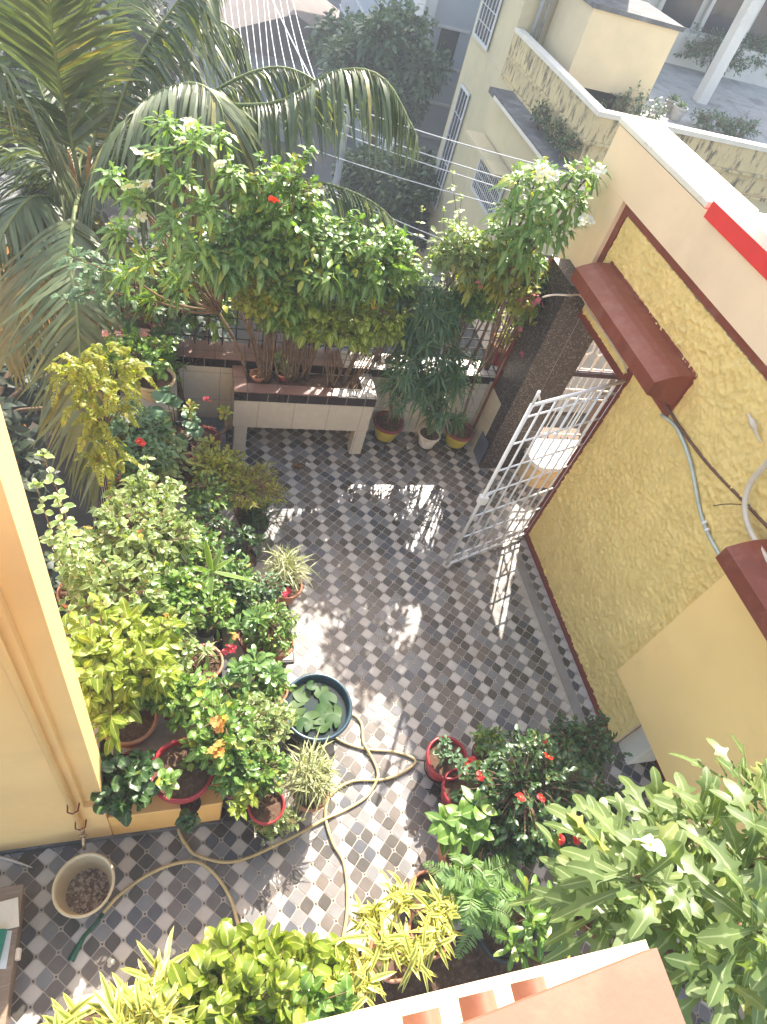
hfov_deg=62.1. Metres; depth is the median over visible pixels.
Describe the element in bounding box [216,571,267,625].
potted plant
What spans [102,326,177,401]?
potted geranium
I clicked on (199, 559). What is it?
potted plant
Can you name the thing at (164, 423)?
potted plant
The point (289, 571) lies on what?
spider plant
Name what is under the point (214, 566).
strap leaf plant
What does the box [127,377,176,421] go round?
pot plinth
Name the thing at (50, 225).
coconut palm
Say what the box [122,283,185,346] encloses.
shrub
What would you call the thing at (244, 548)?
potted plant
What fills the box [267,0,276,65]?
overhead cable
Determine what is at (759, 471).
flexible pipe
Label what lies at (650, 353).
window hood
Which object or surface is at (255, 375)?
bowl pot
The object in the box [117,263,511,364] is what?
iron railing
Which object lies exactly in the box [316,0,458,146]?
street tree
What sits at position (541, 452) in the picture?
marble step
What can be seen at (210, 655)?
potted plant
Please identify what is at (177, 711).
potted plant
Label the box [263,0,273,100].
overhead cable
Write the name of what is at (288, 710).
potted plant
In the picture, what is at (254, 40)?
overhead cable
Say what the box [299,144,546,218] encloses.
overhead cable
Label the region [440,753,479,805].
potted adenium
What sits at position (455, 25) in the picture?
grey house
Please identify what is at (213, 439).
desert rose
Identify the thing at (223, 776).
potted plant
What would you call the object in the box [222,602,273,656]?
potted plant
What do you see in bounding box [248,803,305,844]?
potted plant
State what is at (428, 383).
potted palm
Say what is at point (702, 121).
roof plant
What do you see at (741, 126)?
roof plant
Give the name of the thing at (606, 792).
potted plant
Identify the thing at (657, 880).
plumeria shrub
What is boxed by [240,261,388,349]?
shrub
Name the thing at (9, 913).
cardboard sheet
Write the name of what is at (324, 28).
street tree
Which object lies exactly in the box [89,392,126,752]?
side wall
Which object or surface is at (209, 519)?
potted plant
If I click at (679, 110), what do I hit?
roof pot
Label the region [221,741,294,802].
potted plant
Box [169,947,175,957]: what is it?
fallen petal
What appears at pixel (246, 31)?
overhead cable
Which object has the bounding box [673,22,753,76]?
hedge bush
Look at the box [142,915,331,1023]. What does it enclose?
potted plant
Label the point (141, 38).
yard tree
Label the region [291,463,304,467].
dry leaf
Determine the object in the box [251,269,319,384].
shrub
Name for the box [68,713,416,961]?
garden hose
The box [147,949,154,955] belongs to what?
fallen petal
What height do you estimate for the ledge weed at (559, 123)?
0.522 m
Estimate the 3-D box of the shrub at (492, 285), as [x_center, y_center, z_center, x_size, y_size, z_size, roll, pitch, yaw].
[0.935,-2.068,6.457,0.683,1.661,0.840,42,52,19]
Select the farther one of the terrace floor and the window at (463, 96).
the window at (463, 96)
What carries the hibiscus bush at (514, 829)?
on the terrace floor
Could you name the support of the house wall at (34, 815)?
on the terrace floor
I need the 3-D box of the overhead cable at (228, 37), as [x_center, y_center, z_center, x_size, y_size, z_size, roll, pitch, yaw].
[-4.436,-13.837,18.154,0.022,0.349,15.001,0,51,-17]
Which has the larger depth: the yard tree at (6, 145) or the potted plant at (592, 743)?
the yard tree at (6, 145)
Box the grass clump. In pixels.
[228,494,287,546]
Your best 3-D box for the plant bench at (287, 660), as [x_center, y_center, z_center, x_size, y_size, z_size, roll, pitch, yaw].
[-1.122,0.894,5.532,0.580,0.160,1.004,0,51,-17]
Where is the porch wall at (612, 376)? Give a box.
[539,370,618,439]
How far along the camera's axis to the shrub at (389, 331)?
5.98 m
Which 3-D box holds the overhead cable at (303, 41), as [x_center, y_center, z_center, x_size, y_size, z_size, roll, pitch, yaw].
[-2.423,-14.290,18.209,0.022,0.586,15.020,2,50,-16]
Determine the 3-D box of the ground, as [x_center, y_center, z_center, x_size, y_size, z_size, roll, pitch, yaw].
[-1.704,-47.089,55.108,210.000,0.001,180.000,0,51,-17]
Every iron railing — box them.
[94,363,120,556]
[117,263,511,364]
[493,319,516,372]
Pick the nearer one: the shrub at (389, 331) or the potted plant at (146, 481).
the potted plant at (146, 481)
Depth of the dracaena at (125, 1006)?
2.76 m
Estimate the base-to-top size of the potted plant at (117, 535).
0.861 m
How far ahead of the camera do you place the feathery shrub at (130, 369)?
4.45 m
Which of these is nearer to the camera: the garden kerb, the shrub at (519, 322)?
the garden kerb
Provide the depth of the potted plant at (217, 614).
4.64 m
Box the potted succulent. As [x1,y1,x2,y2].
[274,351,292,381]
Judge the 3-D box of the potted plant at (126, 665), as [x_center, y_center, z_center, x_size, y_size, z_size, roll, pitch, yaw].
[-1.682,1.080,4.000,0.861,1.016,0.953,0,51,-17]
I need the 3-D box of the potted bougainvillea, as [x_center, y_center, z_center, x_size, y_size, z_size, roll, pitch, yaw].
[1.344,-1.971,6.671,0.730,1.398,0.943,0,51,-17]
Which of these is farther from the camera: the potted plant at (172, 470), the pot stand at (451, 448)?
the pot stand at (451, 448)
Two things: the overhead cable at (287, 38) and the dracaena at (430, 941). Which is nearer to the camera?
the dracaena at (430, 941)
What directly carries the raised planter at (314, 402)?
on the terrace floor
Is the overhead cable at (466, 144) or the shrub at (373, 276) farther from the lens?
the overhead cable at (466, 144)
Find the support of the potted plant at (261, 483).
on the terrace floor
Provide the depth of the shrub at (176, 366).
6.18 m
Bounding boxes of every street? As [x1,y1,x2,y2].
[2,0,314,146]
[307,116,411,354]
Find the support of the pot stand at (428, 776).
on the terrace floor
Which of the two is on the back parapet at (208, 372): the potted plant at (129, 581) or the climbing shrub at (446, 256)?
the climbing shrub at (446, 256)
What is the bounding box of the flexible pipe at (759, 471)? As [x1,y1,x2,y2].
[742,459,766,561]
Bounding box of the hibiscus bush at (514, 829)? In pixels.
[451,723,603,872]
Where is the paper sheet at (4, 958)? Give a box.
[0,930,11,968]
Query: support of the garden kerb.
on the terrace floor
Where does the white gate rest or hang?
attached to the house wall at (624, 555)
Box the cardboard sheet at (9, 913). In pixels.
[0,897,18,928]
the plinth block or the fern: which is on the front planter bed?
the fern
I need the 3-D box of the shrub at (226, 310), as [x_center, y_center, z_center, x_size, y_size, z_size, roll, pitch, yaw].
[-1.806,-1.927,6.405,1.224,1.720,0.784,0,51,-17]
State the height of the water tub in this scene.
0.281 m
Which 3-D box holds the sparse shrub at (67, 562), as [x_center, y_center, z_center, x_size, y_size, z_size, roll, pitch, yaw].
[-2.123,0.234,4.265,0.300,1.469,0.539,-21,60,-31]
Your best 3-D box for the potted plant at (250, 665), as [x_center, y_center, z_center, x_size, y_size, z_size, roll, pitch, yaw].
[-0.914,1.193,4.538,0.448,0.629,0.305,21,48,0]
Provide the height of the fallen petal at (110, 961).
0.012 m
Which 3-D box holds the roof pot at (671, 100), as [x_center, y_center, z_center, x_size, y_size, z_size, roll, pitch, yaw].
[6.984,-9.895,15.440,0.375,0.430,0.463,18,48,-2]
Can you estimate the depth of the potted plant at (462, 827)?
4.01 m
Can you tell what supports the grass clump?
on the terrace floor
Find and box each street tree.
[302,5,368,158]
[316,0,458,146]
[329,138,440,252]
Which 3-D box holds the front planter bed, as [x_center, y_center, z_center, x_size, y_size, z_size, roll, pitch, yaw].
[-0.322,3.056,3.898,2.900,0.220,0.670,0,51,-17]
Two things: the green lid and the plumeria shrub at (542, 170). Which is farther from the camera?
the plumeria shrub at (542, 170)
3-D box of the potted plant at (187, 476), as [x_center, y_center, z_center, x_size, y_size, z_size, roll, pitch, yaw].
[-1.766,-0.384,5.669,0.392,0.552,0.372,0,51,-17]
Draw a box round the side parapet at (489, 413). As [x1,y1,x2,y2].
[469,382,500,456]
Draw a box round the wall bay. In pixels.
[617,574,766,900]
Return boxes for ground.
[3,108,314,856]
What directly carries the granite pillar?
on the terrace floor
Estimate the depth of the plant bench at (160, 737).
4.41 m
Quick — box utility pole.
[325,99,374,226]
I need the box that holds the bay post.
[654,760,665,781]
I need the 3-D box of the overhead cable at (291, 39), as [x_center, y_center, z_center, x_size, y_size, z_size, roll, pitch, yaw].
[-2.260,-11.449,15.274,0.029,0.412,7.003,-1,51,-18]
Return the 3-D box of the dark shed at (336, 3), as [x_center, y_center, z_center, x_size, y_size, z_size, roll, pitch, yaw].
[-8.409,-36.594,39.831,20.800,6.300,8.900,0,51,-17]
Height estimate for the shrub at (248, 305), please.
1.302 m
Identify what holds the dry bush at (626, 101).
on the neighbour house at (512, 70)
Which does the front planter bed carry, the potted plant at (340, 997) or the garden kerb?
the potted plant at (340, 997)
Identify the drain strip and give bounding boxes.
[507,538,587,724]
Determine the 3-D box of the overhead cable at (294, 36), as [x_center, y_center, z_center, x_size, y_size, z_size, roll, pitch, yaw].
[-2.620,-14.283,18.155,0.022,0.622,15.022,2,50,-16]
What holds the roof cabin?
on the neighbour house at (512, 70)
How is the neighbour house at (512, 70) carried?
on the ground
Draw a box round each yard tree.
[0,0,201,126]
[0,46,117,222]
[0,330,78,502]
[44,527,93,636]
[57,223,239,383]
[153,152,266,245]
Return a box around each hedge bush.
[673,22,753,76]
[738,32,766,75]
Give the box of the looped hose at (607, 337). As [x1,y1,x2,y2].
[542,294,627,373]
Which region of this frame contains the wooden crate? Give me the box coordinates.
[0,884,25,1023]
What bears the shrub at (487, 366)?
on the back parapet at (208, 372)
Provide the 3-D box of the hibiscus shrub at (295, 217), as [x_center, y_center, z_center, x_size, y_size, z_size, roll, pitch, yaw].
[-0.983,-2.134,5.729,0.886,2.183,0.803,0,51,-17]
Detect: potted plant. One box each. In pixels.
[58,526,174,625]
[62,592,186,756]
[74,489,202,575]
[90,746,164,826]
[98,393,154,435]
[101,455,186,534]
[138,662,217,733]
[141,547,218,634]
[142,405,176,444]
[142,602,205,671]
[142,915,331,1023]
[147,433,193,487]
[151,386,203,451]
[151,734,230,803]
[161,511,216,545]
[170,436,207,495]
[175,797,200,833]
[177,469,234,515]
[177,522,226,575]
[178,689,256,770]
[180,500,234,541]
[180,632,238,681]
[187,443,245,507]
[190,580,235,641]
[198,744,270,800]
[199,550,257,598]
[204,459,292,526]
[206,667,258,716]
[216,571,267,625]
[218,524,267,571]
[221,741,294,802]
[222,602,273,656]
[222,644,291,704]
[225,780,284,825]
[234,687,298,756]
[242,595,298,661]
[242,961,357,1023]
[246,571,289,613]
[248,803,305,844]
[251,653,295,702]
[259,695,299,745]
[301,932,349,1011]
[424,785,497,874]
[469,723,506,762]
[481,869,578,970]
[548,710,632,780]
[579,779,633,849]
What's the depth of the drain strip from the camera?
6.22 m
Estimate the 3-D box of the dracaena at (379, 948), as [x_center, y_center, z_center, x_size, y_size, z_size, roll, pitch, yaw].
[-0.083,2.505,3.532,0.704,1.047,0.586,16,48,-4]
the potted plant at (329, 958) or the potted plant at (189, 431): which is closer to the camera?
the potted plant at (329, 958)
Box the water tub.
[281,673,352,745]
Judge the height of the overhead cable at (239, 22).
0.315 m
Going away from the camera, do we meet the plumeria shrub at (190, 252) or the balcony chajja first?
the balcony chajja
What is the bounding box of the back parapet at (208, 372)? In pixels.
[115,334,497,432]
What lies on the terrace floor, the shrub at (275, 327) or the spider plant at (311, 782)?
the spider plant at (311, 782)
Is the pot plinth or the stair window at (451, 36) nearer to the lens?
the pot plinth
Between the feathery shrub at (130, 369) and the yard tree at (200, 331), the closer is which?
the feathery shrub at (130, 369)
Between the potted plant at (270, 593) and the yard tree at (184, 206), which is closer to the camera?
the potted plant at (270, 593)
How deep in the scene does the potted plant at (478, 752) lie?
4.90 m
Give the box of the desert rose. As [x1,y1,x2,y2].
[178,396,233,460]
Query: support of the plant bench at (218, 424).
on the terrace floor
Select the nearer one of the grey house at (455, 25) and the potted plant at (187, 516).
the potted plant at (187, 516)
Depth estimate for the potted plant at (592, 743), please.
4.93 m
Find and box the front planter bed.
[74,920,543,1023]
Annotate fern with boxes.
[406,851,526,960]
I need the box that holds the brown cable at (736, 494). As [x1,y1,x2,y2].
[663,402,766,528]
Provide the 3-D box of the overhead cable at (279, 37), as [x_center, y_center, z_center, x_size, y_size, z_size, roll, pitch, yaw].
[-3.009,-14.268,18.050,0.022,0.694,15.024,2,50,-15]
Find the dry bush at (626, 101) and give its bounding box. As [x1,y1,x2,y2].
[598,80,667,120]
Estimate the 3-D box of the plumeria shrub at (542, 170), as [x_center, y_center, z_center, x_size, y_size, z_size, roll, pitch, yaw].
[1.273,-2.224,6.143,0.962,2.471,0.900,39,51,17]
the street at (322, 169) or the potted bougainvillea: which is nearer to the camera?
the potted bougainvillea
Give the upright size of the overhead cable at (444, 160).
2.128 m
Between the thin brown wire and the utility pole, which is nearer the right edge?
the thin brown wire
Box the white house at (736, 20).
[641,0,766,104]
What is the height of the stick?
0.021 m
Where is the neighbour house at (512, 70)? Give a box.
[411,0,766,302]
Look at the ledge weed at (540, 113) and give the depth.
12.38 m
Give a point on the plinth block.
(636, 744)
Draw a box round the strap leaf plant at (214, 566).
[177,539,262,600]
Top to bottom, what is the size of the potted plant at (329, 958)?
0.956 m
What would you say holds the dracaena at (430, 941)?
on the front planter bed
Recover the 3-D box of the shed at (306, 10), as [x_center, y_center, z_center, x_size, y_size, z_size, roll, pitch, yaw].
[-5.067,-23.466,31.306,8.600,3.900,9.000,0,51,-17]
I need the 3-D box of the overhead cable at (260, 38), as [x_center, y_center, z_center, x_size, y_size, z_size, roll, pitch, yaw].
[-3.546,-13.929,18.319,0.022,0.279,15.016,2,50,-16]
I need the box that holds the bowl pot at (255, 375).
[250,368,263,381]
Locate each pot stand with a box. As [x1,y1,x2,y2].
[369,430,395,450]
[413,439,433,456]
[416,759,441,794]
[426,787,440,802]
[440,436,464,457]
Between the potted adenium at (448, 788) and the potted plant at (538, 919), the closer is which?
the potted plant at (538, 919)
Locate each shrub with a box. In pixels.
[27,449,94,612]
[44,341,158,498]
[50,244,195,345]
[89,109,266,378]
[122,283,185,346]
[140,231,240,342]
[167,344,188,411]
[189,204,289,381]
[228,145,334,382]
[228,274,290,383]
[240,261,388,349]
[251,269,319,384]
[257,298,346,382]
[264,215,369,381]
[277,299,378,387]
[320,209,431,384]
[349,294,415,388]
[364,258,434,362]
[384,290,445,362]
[412,170,504,361]
[440,279,498,359]
[445,233,548,448]
[449,236,522,360]
[466,155,610,367]
[473,734,766,1023]
[477,247,551,369]
[495,270,548,374]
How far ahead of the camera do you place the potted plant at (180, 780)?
4.00 m
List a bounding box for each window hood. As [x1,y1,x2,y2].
[570,261,697,416]
[715,539,766,640]
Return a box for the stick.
[0,855,32,867]
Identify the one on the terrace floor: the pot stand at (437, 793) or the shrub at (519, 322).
the pot stand at (437, 793)
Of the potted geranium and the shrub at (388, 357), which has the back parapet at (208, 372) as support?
the shrub at (388, 357)
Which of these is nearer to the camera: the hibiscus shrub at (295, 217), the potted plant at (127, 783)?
the potted plant at (127, 783)
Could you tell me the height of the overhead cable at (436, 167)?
2.141 m
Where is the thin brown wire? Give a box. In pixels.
[713,503,749,505]
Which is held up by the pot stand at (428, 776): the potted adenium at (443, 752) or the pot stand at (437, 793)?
the potted adenium at (443, 752)
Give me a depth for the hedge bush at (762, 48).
20.05 m
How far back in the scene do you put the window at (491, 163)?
14.15 m
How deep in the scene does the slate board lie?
7.48 m
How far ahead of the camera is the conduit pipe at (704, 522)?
4.63 m
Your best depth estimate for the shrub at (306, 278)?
5.48 m
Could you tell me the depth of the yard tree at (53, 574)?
9.70 m
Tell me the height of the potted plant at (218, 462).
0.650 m
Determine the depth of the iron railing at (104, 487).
5.00 m
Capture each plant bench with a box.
[111,449,216,755]
[178,416,226,454]
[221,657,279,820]
[222,562,294,665]
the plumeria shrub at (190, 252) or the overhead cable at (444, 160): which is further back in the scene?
the overhead cable at (444, 160)
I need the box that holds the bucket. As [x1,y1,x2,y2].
[52,852,114,918]
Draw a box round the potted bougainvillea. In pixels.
[490,271,544,365]
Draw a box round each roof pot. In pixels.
[662,90,680,114]
[670,99,687,121]
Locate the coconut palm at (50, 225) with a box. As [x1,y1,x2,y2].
[0,0,425,528]
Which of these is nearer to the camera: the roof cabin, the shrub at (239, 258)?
the shrub at (239, 258)
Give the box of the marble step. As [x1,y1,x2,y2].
[517,438,580,487]
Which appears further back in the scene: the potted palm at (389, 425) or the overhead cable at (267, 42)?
the overhead cable at (267, 42)
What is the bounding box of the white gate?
[445,379,625,565]
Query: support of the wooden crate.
on the terrace floor
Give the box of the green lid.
[0,929,7,958]
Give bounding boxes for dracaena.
[41,926,198,1023]
[322,894,415,1011]
[377,866,465,992]
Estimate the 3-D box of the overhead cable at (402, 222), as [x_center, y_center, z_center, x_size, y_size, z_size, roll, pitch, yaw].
[-0.061,-5.983,12.631,0.018,2.487,7.647,-10,54,-24]
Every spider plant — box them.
[259,542,321,605]
[280,728,348,819]
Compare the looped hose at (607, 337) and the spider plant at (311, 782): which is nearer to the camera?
the spider plant at (311, 782)
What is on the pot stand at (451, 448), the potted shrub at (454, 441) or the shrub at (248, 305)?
the potted shrub at (454, 441)
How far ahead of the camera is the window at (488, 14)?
15.16 m
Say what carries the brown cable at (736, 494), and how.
attached to the house wall at (624, 555)
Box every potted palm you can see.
[371,328,430,441]
[379,277,485,448]
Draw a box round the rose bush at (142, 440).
[92,401,177,485]
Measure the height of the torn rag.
0.072 m
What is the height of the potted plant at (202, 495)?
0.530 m
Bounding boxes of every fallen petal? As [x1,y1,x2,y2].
[107,957,114,967]
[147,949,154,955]
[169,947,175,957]
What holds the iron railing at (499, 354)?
on the side parapet at (489, 413)
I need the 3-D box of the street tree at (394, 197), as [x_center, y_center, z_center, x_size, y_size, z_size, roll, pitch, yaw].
[-0.056,-8.833,19.650,4.007,5.130,3.681,20,48,0]
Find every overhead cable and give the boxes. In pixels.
[223,1,239,101]
[236,0,244,62]
[243,0,251,66]
[250,0,260,89]
[257,3,267,101]
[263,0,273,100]
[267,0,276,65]
[272,0,310,76]
[273,0,285,66]
[280,0,299,87]
[286,0,304,72]
[293,1,314,78]
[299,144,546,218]
[319,187,431,242]
[322,125,542,200]
[323,186,439,238]
[331,119,534,187]
[335,101,557,169]
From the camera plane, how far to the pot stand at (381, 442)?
7.32 m
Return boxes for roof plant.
[689,106,735,134]
[722,111,762,138]
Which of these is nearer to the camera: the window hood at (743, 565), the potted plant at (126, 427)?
the window hood at (743, 565)
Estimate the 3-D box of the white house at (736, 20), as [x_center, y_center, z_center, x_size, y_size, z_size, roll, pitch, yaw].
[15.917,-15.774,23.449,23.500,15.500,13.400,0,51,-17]
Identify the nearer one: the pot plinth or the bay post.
the bay post
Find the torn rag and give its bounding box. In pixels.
[746,413,761,442]
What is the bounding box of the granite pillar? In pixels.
[473,254,592,468]
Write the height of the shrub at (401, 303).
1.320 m
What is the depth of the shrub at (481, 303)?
6.42 m
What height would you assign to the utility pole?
6.300 m
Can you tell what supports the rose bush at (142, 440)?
on the plant bench at (160, 737)
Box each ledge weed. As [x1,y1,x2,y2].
[527,100,553,129]
[541,117,567,147]
[549,127,581,162]
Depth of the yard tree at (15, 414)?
11.17 m
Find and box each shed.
[196,0,346,120]
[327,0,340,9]
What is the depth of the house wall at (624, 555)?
5.04 m
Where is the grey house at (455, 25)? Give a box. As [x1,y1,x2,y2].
[339,0,480,217]
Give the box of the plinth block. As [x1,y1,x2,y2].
[618,726,656,764]
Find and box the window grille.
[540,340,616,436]
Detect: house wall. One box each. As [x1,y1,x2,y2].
[0,406,219,854]
[522,117,766,741]
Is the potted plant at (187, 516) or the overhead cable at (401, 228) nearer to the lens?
the potted plant at (187, 516)
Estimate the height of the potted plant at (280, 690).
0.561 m
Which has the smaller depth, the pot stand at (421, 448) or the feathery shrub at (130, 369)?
the feathery shrub at (130, 369)
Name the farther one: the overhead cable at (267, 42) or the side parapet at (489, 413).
the overhead cable at (267, 42)
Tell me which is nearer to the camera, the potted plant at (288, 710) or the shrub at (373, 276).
the potted plant at (288, 710)
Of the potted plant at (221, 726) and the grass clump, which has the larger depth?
the grass clump
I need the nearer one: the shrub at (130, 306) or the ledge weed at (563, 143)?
the shrub at (130, 306)
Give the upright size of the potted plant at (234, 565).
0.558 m
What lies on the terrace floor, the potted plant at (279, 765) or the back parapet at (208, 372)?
the back parapet at (208, 372)
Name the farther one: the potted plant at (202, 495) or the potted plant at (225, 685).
the potted plant at (202, 495)
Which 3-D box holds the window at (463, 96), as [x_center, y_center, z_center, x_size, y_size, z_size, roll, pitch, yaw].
[1.769,-9.885,17.408,0.061,3.000,0.780,0,51,-17]
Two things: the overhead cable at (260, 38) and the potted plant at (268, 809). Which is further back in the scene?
the overhead cable at (260, 38)
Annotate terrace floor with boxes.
[0,425,744,1023]
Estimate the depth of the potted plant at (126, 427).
5.29 m
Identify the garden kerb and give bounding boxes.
[108,776,222,834]
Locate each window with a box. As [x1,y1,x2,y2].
[430,83,469,210]
[435,28,459,67]
[465,130,511,217]
[472,0,502,50]
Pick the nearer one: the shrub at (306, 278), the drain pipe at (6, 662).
the drain pipe at (6, 662)
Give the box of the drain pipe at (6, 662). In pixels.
[0,635,86,849]
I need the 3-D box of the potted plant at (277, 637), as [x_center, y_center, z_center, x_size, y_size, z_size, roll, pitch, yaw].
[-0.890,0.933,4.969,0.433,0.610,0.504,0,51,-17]
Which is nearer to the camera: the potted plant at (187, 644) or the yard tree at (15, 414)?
the potted plant at (187, 644)
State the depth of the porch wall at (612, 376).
7.53 m
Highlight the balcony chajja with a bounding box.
[303,940,685,1023]
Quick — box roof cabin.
[542,0,684,115]
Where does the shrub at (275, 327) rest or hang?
on the raised planter at (314, 402)
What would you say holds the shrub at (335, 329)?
on the raised planter at (314, 402)
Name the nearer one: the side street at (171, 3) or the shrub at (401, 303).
the shrub at (401, 303)
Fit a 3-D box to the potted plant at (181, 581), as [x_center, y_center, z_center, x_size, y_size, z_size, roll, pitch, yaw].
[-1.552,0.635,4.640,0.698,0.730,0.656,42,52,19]
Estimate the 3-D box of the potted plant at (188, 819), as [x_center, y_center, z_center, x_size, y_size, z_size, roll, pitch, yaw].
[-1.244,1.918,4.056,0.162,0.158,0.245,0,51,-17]
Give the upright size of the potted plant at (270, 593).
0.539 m
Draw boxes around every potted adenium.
[425,734,476,781]
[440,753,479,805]
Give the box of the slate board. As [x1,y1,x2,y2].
[473,431,488,463]
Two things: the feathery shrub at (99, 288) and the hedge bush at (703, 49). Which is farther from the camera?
the hedge bush at (703, 49)
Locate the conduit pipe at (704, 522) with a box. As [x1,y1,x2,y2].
[660,413,720,554]
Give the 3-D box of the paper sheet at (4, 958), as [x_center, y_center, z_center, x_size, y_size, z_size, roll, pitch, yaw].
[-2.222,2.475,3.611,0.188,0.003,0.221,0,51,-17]
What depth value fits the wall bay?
4.49 m
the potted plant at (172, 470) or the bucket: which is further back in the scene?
the potted plant at (172, 470)
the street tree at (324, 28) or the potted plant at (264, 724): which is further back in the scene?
the street tree at (324, 28)
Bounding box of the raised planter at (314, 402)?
[231,365,377,453]
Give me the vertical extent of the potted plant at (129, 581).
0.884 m
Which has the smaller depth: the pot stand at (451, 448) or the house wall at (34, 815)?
the house wall at (34, 815)

